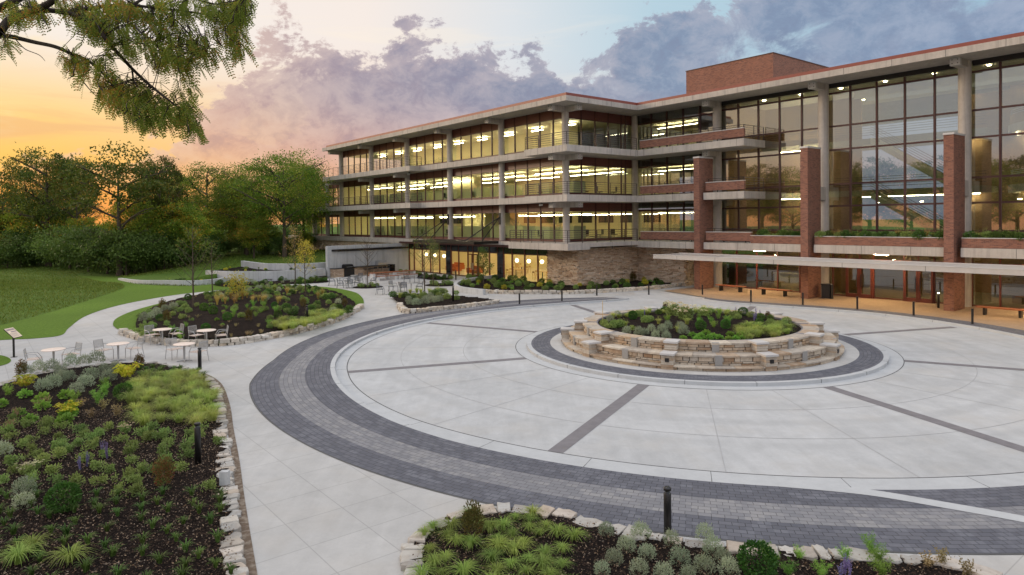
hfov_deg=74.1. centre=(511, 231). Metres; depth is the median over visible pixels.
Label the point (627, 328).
silver shrub
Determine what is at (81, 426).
leafy perennial
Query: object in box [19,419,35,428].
leafy perennial
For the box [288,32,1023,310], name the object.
office building
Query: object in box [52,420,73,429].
leafy perennial
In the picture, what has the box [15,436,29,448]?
leafy perennial
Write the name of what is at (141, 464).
leafy perennial
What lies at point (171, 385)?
prairie grass tuft
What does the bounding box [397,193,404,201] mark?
workstation
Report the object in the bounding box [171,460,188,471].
leafy perennial
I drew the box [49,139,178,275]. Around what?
oak tree
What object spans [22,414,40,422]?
leafy perennial
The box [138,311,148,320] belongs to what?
silver shrub
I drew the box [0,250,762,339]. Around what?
ground
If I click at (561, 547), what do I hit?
sedge tuft
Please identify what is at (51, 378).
silver shrub
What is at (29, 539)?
sedge tuft
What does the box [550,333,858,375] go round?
island concrete ring
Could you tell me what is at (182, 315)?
leafy perennial
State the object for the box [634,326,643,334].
silver shrub
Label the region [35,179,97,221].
oak tree
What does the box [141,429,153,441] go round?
leafy perennial
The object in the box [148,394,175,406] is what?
prairie grass tuft
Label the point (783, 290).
wooden bench
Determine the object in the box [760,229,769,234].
dark leafy shrub
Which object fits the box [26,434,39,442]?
leafy perennial
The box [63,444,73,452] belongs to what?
leafy perennial
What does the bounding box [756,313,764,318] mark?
dark leafy shrub
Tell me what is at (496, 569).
sedge tuft
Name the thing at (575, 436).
driveway band
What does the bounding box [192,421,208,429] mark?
leafy perennial
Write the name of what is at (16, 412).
withered plant
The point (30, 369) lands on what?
silver shrub
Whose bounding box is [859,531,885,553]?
needle leaved perennial
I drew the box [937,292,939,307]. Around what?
bollard light
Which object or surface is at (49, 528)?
strap leaved tuft
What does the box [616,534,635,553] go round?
silver shrub
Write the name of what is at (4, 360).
lawn patch
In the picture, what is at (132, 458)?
leafy perennial
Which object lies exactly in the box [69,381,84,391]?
silver shrub
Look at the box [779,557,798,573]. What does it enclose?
needle leaved perennial
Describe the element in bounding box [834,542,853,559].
needle leaved perennial
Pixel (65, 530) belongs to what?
strap leaved tuft
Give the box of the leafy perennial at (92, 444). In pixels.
[80,436,100,451]
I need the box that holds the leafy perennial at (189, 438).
[182,434,193,442]
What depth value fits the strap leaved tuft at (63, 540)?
12.05 m
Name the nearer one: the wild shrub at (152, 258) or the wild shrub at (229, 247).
the wild shrub at (152, 258)
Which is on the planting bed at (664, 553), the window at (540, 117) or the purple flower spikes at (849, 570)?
the purple flower spikes at (849, 570)
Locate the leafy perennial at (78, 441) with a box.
[71,436,89,446]
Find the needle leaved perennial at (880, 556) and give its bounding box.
[868,546,888,560]
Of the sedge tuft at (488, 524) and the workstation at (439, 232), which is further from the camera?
the workstation at (439, 232)
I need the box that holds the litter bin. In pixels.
[821,283,830,297]
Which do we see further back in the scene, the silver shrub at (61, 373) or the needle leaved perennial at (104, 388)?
the silver shrub at (61, 373)
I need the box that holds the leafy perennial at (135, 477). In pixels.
[121,472,143,483]
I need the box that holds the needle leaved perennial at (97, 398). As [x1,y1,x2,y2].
[89,386,107,403]
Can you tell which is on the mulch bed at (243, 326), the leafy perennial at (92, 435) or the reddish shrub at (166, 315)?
the reddish shrub at (166, 315)
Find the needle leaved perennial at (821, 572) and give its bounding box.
[812,558,833,574]
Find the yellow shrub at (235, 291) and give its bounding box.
[223,270,249,296]
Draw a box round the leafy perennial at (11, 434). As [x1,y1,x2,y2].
[2,430,19,440]
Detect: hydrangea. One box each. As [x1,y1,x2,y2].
[15,462,35,474]
[26,459,44,470]
[663,300,683,315]
[672,302,698,319]
[695,304,715,315]
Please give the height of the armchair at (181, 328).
0.876 m
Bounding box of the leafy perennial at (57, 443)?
[49,438,68,449]
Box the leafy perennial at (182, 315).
[178,313,186,318]
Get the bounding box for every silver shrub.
[0,439,13,454]
[9,489,35,509]
[10,474,37,496]
[18,364,34,374]
[31,359,46,371]
[34,378,53,391]
[43,372,62,386]
[44,358,60,370]
[53,364,67,373]
[53,370,68,379]
[60,369,76,381]
[62,352,79,365]
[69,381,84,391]
[75,373,95,386]
[76,353,91,364]
[81,366,100,377]
[88,349,105,362]
[98,362,111,373]
[99,369,117,380]
[109,361,120,370]
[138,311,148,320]
[150,307,161,315]
[160,304,169,310]
[168,301,178,309]
[411,297,420,304]
[420,295,429,303]
[428,296,436,302]
[593,560,610,574]
[598,521,614,535]
[605,548,624,565]
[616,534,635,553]
[622,326,631,332]
[629,557,649,574]
[630,519,651,540]
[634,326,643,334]
[637,543,656,559]
[640,327,648,334]
[647,323,655,330]
[651,330,659,336]
[653,560,674,574]
[657,323,667,332]
[661,330,671,337]
[662,527,680,546]
[663,320,672,328]
[667,543,691,566]
[678,323,689,333]
[679,563,696,574]
[692,552,716,574]
[695,522,714,539]
[701,533,723,555]
[713,546,731,560]
[717,554,741,574]
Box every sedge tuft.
[0,538,44,569]
[2,530,60,557]
[32,541,96,567]
[403,561,442,574]
[413,526,434,537]
[416,542,440,554]
[416,550,454,570]
[418,520,440,528]
[430,549,457,561]
[430,567,452,574]
[431,515,463,532]
[433,528,460,540]
[441,533,468,547]
[441,558,484,574]
[457,532,486,551]
[474,545,506,563]
[478,518,511,535]
[478,568,507,574]
[480,535,515,552]
[481,560,509,574]
[486,532,510,540]
[488,515,518,530]
[497,538,531,558]
[498,556,521,570]
[504,527,524,538]
[508,511,524,519]
[513,536,535,548]
[515,562,534,574]
[516,504,549,516]
[517,550,537,562]
[519,511,540,523]
[519,520,543,531]
[521,553,561,572]
[529,526,544,535]
[530,543,558,556]
[534,566,561,574]
[537,519,555,527]
[546,521,571,537]
[548,556,574,568]
[552,541,574,552]
[558,527,590,543]
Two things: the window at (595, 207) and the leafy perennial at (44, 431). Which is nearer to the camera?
the leafy perennial at (44, 431)
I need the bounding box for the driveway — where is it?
[348,287,1023,485]
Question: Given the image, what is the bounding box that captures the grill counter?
[330,264,394,277]
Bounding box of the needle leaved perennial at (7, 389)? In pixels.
[1,382,13,395]
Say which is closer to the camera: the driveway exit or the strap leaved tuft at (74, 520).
the strap leaved tuft at (74, 520)
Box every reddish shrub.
[14,359,27,374]
[133,353,143,365]
[151,455,175,485]
[158,298,165,308]
[162,309,170,320]
[244,307,252,320]
[300,297,306,306]
[461,499,484,535]
[630,271,636,280]
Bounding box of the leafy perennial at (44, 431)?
[38,426,50,434]
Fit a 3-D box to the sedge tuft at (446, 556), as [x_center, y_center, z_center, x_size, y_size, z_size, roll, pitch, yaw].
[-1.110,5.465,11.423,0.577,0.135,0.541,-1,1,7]
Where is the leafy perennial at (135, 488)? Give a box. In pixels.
[124,478,146,496]
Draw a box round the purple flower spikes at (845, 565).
[843,552,848,574]
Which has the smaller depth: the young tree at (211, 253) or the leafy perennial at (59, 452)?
the leafy perennial at (59, 452)
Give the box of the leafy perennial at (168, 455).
[158,452,173,463]
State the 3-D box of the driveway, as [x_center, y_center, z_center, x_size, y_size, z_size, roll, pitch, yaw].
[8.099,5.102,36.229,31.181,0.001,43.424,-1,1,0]
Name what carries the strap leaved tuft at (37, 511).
on the planting bed at (14, 400)
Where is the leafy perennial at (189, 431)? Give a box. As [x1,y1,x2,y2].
[183,427,193,435]
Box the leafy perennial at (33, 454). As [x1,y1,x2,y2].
[22,448,44,461]
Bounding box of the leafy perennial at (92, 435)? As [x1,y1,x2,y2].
[82,430,98,439]
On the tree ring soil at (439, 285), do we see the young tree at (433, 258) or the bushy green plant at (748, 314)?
the young tree at (433, 258)
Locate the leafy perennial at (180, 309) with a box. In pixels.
[174,306,183,311]
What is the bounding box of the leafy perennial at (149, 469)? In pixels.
[140,462,159,474]
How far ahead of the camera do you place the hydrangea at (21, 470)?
15.52 m
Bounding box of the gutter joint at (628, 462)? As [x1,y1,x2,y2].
[347,303,1023,477]
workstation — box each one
[377,195,389,202]
[377,226,390,234]
[390,194,395,201]
[390,226,396,234]
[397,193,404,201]
[397,226,411,235]
[411,192,418,200]
[412,226,418,235]
[419,191,432,200]
[419,226,433,235]
[435,191,441,199]
[435,226,442,235]
[444,189,460,198]
[444,226,460,236]
[460,188,470,197]
[463,226,470,236]
[472,187,489,197]
[473,226,489,236]
[489,186,498,196]
[490,226,498,237]
[505,185,521,195]
[506,226,522,237]
[522,184,535,194]
[523,226,535,237]
[536,182,558,193]
[536,226,559,238]
[559,181,584,192]
[559,226,585,238]
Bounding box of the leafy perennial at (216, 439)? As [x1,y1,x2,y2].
[212,434,227,443]
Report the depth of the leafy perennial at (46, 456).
16.18 m
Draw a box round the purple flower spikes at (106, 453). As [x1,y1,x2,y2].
[104,442,107,458]
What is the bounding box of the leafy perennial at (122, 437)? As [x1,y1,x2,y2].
[111,432,129,441]
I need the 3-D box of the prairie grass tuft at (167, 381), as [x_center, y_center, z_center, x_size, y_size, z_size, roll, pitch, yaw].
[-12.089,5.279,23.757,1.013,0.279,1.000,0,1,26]
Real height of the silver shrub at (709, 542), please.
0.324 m
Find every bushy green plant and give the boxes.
[185,307,192,312]
[237,312,245,316]
[443,292,450,298]
[514,280,521,285]
[616,319,624,326]
[634,310,642,316]
[640,315,650,322]
[730,310,738,316]
[733,314,741,318]
[746,311,754,316]
[765,318,774,324]
[814,230,826,237]
[887,232,896,236]
[899,231,912,236]
[981,230,996,237]
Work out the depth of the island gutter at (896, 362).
24.66 m
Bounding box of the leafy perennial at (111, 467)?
[99,462,115,474]
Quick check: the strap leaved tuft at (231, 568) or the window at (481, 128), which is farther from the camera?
the window at (481, 128)
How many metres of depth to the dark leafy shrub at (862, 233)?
45.05 m
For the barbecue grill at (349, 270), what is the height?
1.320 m
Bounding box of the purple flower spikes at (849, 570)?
[847,558,852,574]
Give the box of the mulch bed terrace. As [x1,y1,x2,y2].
[214,279,327,285]
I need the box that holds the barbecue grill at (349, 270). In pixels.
[342,264,354,276]
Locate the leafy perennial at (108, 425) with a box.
[102,421,113,430]
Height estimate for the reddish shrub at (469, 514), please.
0.699 m
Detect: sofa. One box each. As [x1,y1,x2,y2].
[452,264,461,270]
[466,266,481,272]
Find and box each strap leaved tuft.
[0,501,10,513]
[0,516,11,525]
[1,490,10,498]
[1,506,20,517]
[3,521,23,534]
[5,534,26,547]
[11,492,27,503]
[22,564,40,574]
[28,498,36,506]
[28,505,44,514]
[30,489,44,497]
[30,541,42,551]
[31,550,47,561]
[41,523,58,532]
[43,509,55,518]
[54,532,73,545]
[57,523,75,535]
[68,503,79,512]
[68,514,82,523]
[74,555,98,572]
[76,532,99,544]
[89,486,101,496]
[89,497,101,507]
[91,502,107,512]
[100,520,117,531]
[100,537,110,548]
[100,541,124,556]
[104,494,123,504]
[108,563,128,574]
[111,508,122,516]
[113,488,125,495]
[130,509,151,520]
[132,501,151,510]
[133,490,150,500]
[133,529,155,543]
[135,542,147,555]
[145,516,161,528]
[147,551,167,563]
[150,495,163,504]
[157,485,170,494]
[160,501,174,512]
[161,523,173,533]
[168,564,194,574]
[171,531,180,541]
[175,515,188,524]
[175,555,193,568]
[179,538,192,552]
[182,484,200,495]
[189,497,195,506]
[192,545,205,558]
[193,500,206,513]
[201,510,217,524]
[206,556,224,568]
[210,492,227,503]
[210,528,224,542]
[213,501,230,511]
[214,487,227,495]
[225,562,241,574]
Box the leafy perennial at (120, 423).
[116,421,126,429]
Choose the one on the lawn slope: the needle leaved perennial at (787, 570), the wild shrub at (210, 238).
the wild shrub at (210, 238)
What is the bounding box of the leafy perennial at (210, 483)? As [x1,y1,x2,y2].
[199,475,216,491]
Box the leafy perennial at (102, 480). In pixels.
[88,472,118,485]
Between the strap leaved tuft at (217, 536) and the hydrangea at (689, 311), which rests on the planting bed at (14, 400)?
the strap leaved tuft at (217, 536)
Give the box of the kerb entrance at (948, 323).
[700,297,1023,338]
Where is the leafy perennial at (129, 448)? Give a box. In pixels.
[122,444,135,455]
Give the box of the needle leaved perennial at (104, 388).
[97,381,110,394]
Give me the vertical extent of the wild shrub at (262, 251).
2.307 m
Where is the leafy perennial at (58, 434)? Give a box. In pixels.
[53,431,63,438]
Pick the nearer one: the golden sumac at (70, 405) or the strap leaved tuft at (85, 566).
the strap leaved tuft at (85, 566)
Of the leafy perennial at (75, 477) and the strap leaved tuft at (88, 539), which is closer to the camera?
the strap leaved tuft at (88, 539)
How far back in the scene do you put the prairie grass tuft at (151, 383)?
23.39 m
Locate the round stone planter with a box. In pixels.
[560,306,844,371]
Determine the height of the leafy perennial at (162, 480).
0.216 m
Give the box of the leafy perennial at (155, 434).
[151,430,176,440]
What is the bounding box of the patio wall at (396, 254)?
[325,243,408,277]
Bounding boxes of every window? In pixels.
[316,213,339,235]
[329,185,338,206]
[343,149,368,172]
[343,180,369,205]
[344,211,369,236]
[374,142,403,169]
[374,176,404,203]
[374,209,405,237]
[409,133,446,165]
[409,244,547,281]
[410,170,446,202]
[410,207,447,238]
[452,123,497,161]
[453,164,498,200]
[453,205,498,239]
[504,111,561,154]
[505,158,561,197]
[505,203,562,241]
[569,110,631,149]
[569,157,631,195]
[570,203,631,241]
[638,106,712,148]
[638,154,701,195]
[639,202,693,240]
[722,93,817,241]
[727,250,800,292]
[829,72,957,234]
[829,253,943,303]
[972,62,1023,232]
[972,257,1023,308]
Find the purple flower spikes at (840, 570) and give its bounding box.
[837,562,843,574]
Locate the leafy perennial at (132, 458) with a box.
[124,454,139,462]
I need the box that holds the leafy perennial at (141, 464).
[134,459,148,473]
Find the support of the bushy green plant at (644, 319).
in the round stone planter
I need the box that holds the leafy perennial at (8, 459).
[2,453,24,466]
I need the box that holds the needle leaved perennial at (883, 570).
[866,551,893,574]
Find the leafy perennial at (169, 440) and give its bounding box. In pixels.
[160,436,173,446]
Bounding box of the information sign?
[4,327,21,357]
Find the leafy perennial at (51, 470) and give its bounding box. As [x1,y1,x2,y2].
[43,462,62,474]
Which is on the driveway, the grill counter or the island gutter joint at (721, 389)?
the island gutter joint at (721, 389)
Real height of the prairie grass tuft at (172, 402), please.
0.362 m
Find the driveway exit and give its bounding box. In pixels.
[615,296,694,299]
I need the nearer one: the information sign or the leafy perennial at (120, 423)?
the leafy perennial at (120, 423)
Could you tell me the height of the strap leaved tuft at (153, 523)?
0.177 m
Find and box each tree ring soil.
[352,285,381,287]
[425,283,453,285]
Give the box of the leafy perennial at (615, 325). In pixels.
[612,322,621,327]
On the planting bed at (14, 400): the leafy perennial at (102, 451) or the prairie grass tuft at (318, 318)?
the leafy perennial at (102, 451)
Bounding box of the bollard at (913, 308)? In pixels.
[912,301,914,315]
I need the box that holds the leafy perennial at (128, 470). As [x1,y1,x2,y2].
[122,463,139,480]
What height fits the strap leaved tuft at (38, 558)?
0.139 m
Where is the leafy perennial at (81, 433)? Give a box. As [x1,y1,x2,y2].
[75,427,90,437]
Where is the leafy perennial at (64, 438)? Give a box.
[57,435,69,447]
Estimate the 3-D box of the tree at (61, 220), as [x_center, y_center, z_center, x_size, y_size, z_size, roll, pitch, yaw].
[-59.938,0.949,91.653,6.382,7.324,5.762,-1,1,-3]
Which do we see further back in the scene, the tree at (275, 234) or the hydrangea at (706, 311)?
the tree at (275, 234)
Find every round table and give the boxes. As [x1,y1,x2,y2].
[41,347,65,367]
[106,342,129,360]
[152,328,171,344]
[173,342,194,361]
[197,329,215,338]
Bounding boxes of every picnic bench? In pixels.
[368,274,388,279]
[375,275,397,280]
[398,273,417,278]
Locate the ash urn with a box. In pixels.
[830,284,832,298]
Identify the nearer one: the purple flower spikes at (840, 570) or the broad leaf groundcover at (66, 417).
the purple flower spikes at (840, 570)
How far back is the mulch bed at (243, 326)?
39.26 m
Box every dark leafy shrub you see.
[281,302,290,309]
[287,308,297,314]
[307,304,315,309]
[322,294,330,299]
[336,303,342,308]
[344,305,354,313]
[388,291,396,296]
[593,283,600,288]
[622,281,630,287]
[755,318,764,322]
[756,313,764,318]
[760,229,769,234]
[779,230,789,235]
[824,230,834,235]
[840,229,851,237]
[859,230,872,236]
[873,231,883,236]
[878,230,891,236]
[911,229,925,239]
[934,230,943,239]
[963,231,977,237]
[987,230,1003,237]
[1004,231,1018,237]
[1013,232,1023,239]
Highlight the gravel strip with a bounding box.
[205,374,256,574]
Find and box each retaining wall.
[118,277,229,285]
[205,268,325,281]
[241,261,325,269]
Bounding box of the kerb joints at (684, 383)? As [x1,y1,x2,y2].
[337,303,989,487]
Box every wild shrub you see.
[0,226,43,265]
[0,230,43,267]
[0,244,28,267]
[7,216,100,269]
[19,238,66,266]
[24,257,42,264]
[35,226,104,271]
[56,214,149,274]
[59,225,169,275]
[101,225,187,274]
[130,240,193,270]
[131,232,203,268]
[171,237,214,265]
[196,230,233,260]
[203,239,229,257]
[210,236,236,256]
[227,237,243,252]
[232,237,255,253]
[249,243,272,254]
[261,235,298,254]
[277,236,301,252]
[280,225,309,237]
[291,232,317,247]
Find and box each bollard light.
[194,422,200,462]
[197,347,201,369]
[452,286,453,300]
[663,486,670,533]
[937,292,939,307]
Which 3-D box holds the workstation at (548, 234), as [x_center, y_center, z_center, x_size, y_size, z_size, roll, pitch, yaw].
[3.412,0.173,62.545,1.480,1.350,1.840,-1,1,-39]
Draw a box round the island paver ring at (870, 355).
[531,325,883,380]
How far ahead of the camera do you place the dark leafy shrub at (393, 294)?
50.85 m
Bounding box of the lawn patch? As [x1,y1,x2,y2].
[0,355,10,365]
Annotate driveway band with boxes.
[348,357,525,372]
[427,322,536,331]
[548,384,648,452]
[571,305,594,312]
[823,386,1023,451]
[845,326,956,334]
[904,360,1023,370]
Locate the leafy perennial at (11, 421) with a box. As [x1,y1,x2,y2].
[3,417,20,425]
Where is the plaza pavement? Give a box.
[0,271,1023,574]
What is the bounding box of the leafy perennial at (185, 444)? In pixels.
[177,439,193,451]
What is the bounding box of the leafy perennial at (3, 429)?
[0,423,16,435]
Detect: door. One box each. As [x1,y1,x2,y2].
[467,254,477,275]
[846,268,872,298]
[904,270,932,302]
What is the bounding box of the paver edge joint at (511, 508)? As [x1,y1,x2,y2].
[249,297,1023,554]
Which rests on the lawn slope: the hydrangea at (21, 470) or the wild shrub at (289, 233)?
the wild shrub at (289, 233)
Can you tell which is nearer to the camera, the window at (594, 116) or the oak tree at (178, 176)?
the window at (594, 116)
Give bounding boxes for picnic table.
[370,271,394,279]
[393,270,416,277]
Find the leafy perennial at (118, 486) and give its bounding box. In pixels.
[109,481,124,497]
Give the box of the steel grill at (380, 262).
[375,260,387,264]
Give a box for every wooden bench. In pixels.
[715,284,746,291]
[757,288,791,295]
[975,306,1023,317]
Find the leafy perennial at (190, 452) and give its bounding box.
[176,446,194,459]
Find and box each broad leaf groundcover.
[0,398,8,407]
[11,407,27,415]
[16,388,33,398]
[21,413,38,421]
[30,391,51,403]
[32,399,51,410]
[54,412,75,423]
[57,388,75,398]
[57,405,79,416]
[63,398,78,406]
[692,335,701,339]
[696,332,704,338]
[701,329,710,335]
[703,334,713,339]
[714,334,723,338]
[724,335,733,339]
[725,331,733,335]
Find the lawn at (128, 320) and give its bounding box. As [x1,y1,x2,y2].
[113,285,363,341]
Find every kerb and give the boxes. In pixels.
[330,298,1023,489]
[527,324,888,385]
[778,481,1023,521]
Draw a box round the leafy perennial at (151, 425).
[146,421,159,430]
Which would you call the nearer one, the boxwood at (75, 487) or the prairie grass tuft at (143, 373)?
the boxwood at (75, 487)
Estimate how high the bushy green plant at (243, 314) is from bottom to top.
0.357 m
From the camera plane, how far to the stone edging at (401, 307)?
44.09 m
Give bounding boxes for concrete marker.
[219,470,229,485]
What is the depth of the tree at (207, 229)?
81.98 m
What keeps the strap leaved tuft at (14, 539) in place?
on the planting bed at (14, 400)
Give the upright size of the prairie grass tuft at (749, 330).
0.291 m
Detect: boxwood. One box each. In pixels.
[42,480,82,513]
[112,382,133,399]
[155,314,163,320]
[184,293,191,299]
[199,303,208,310]
[200,323,210,328]
[208,305,217,313]
[222,312,232,319]
[273,310,282,317]
[628,310,637,319]
[695,320,706,329]
[720,319,730,328]
[736,539,779,574]
[738,307,747,315]
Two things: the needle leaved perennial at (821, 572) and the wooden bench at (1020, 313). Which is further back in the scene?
the wooden bench at (1020, 313)
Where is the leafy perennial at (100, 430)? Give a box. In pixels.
[93,426,105,435]
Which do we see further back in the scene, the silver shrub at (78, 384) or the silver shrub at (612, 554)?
the silver shrub at (78, 384)
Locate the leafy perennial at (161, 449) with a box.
[156,442,170,454]
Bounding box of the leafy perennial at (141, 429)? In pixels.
[131,425,148,437]
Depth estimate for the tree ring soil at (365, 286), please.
59.55 m
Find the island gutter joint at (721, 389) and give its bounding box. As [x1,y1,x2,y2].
[515,325,904,389]
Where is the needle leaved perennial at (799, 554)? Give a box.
[792,544,806,558]
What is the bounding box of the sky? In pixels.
[0,0,1023,276]
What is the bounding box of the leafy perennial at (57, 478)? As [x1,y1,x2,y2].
[47,473,64,483]
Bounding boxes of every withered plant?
[0,419,15,428]
[10,406,23,416]
[73,397,88,406]
[84,407,96,417]
[99,399,110,409]
[111,403,125,415]
[918,550,943,567]
[933,545,954,562]
[958,556,980,574]
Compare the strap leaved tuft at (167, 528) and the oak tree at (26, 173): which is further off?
the oak tree at (26, 173)
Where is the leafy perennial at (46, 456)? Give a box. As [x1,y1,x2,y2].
[34,452,50,465]
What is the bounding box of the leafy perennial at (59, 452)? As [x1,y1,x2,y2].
[49,446,66,458]
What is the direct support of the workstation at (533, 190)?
in the office building at (773, 142)
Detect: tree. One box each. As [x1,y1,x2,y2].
[0,0,258,144]
[0,142,96,266]
[0,183,31,264]
[0,195,32,223]
[0,197,59,264]
[0,210,36,264]
[0,223,36,264]
[20,183,43,202]
[24,223,62,262]
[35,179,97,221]
[40,215,78,264]
[44,155,105,266]
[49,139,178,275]
[52,215,98,264]
[66,196,104,220]
[94,196,174,273]
[125,194,173,266]
[128,155,192,268]
[128,194,212,267]
[139,165,189,199]
[151,161,254,256]
[156,210,219,265]
[172,221,216,305]
[191,205,233,257]
[198,239,225,290]
[200,167,282,254]
[201,204,252,251]
[203,189,280,253]
[217,147,339,257]
[232,215,276,257]
[255,223,287,253]
[267,157,320,227]
[268,163,337,249]
[278,228,307,283]
[293,239,318,294]
[296,217,335,233]
[296,231,313,248]
[359,239,376,284]
[404,224,440,292]
[423,243,441,284]
[474,246,494,283]
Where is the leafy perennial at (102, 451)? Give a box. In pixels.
[98,448,112,457]
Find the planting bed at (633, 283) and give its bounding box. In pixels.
[460,276,669,291]
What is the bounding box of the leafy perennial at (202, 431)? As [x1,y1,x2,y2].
[193,426,205,437]
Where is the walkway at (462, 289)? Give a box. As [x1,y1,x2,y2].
[454,274,505,294]
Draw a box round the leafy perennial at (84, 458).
[74,451,94,462]
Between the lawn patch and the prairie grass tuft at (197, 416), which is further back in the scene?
the lawn patch
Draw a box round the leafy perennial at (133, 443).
[123,438,139,450]
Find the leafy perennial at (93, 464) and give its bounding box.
[88,459,107,470]
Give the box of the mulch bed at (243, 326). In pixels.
[136,286,355,338]
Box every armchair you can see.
[23,348,42,369]
[62,342,83,363]
[93,339,113,358]
[125,337,144,359]
[144,325,160,344]
[165,337,183,358]
[169,324,184,339]
[188,325,204,339]
[189,341,208,361]
[215,325,228,338]
[388,281,397,290]
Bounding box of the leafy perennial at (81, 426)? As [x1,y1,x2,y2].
[72,422,88,432]
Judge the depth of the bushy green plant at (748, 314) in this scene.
32.61 m
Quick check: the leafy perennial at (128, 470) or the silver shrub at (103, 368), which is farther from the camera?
the silver shrub at (103, 368)
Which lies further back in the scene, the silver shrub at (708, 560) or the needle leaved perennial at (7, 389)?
the needle leaved perennial at (7, 389)
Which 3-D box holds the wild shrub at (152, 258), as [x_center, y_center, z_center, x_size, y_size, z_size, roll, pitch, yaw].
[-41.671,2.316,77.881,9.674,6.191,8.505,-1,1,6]
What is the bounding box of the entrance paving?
[665,286,1023,329]
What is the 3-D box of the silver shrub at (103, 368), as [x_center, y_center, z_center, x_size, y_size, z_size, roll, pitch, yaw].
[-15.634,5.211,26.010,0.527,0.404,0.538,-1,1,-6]
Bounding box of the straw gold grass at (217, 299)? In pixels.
[213,293,219,304]
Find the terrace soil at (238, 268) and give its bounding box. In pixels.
[215,267,279,270]
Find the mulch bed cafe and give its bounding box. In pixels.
[417,274,449,279]
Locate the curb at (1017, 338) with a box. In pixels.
[708,301,1023,340]
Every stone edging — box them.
[0,361,248,574]
[118,304,364,346]
[396,300,499,313]
[400,502,1002,574]
[485,283,681,293]
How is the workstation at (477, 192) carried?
in the office building at (773, 142)
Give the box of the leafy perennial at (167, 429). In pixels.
[159,426,171,436]
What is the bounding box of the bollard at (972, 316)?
[970,309,973,323]
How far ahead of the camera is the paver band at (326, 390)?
15.30 m
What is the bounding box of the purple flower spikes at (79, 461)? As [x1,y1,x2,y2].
[77,455,80,470]
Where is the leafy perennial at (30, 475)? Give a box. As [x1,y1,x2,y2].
[23,469,40,487]
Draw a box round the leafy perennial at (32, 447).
[26,441,37,451]
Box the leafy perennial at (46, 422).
[36,418,53,428]
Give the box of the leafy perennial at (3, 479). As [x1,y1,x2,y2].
[0,473,9,483]
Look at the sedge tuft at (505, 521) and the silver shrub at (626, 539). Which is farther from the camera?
the sedge tuft at (505, 521)
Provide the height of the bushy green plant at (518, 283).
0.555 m
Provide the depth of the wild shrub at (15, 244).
88.77 m
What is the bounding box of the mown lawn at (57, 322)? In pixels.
[0,275,294,339]
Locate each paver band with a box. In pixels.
[251,297,1023,552]
[279,298,1023,528]
[305,298,1023,507]
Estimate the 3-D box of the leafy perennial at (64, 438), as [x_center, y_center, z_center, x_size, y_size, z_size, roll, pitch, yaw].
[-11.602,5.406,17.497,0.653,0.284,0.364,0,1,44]
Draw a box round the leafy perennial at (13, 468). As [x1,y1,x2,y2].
[6,464,20,474]
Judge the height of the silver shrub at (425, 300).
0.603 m
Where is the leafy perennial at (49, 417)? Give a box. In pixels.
[42,415,54,423]
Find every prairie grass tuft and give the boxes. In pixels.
[114,391,142,403]
[121,408,153,419]
[124,401,146,411]
[125,377,141,382]
[127,381,149,388]
[128,377,146,385]
[128,383,147,390]
[129,387,145,397]
[130,412,159,425]
[132,372,154,380]
[132,393,160,402]
[132,404,158,415]
[136,368,159,377]
[136,386,160,399]
[144,380,162,387]
[145,376,165,384]
[148,381,165,390]
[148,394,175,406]
[149,370,165,377]
[149,410,174,422]
[150,399,167,411]
[151,389,178,396]
[152,377,175,386]
[158,370,181,378]
[160,395,193,407]
[163,381,186,393]
[165,399,187,412]
[167,411,188,422]
[170,386,190,395]
[171,369,190,378]
[172,394,196,405]
[175,404,202,417]
[177,384,195,393]
[177,392,194,399]
[180,375,195,385]
[180,410,208,424]
[182,398,211,410]
[185,370,201,375]
[186,379,202,387]
[186,403,223,416]
[187,388,206,399]
[188,411,207,421]
[189,385,207,394]
[190,373,211,384]
[190,379,214,390]
[197,391,219,402]
[198,387,223,398]
[199,408,228,420]
[201,401,223,412]
[280,322,291,329]
[283,321,299,328]
[301,319,308,326]
[309,319,320,324]
[313,316,323,322]
[733,326,745,331]
[743,321,754,327]
[743,327,756,334]
[743,333,756,338]
[751,329,766,336]
[755,326,768,332]
[766,331,782,337]
[767,320,785,325]
[780,327,792,333]
[784,322,794,328]
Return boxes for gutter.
[335,301,1023,485]
[516,326,903,389]
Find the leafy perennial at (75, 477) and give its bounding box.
[68,469,85,485]
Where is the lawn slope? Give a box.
[0,219,943,279]
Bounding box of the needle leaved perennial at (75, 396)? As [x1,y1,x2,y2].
[68,389,82,399]
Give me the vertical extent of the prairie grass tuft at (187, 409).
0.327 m
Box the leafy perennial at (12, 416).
[7,413,16,419]
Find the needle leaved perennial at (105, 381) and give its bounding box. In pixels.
[99,377,109,385]
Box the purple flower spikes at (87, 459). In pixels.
[85,450,89,466]
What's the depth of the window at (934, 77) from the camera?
46.23 m
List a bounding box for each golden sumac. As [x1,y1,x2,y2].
[8,374,37,386]
[52,400,82,412]
[112,361,143,377]
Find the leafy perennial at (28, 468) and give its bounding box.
[20,463,35,475]
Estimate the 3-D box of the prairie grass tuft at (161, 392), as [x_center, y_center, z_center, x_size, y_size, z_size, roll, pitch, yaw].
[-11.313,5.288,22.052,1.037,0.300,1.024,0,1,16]
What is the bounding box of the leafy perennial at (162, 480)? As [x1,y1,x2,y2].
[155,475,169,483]

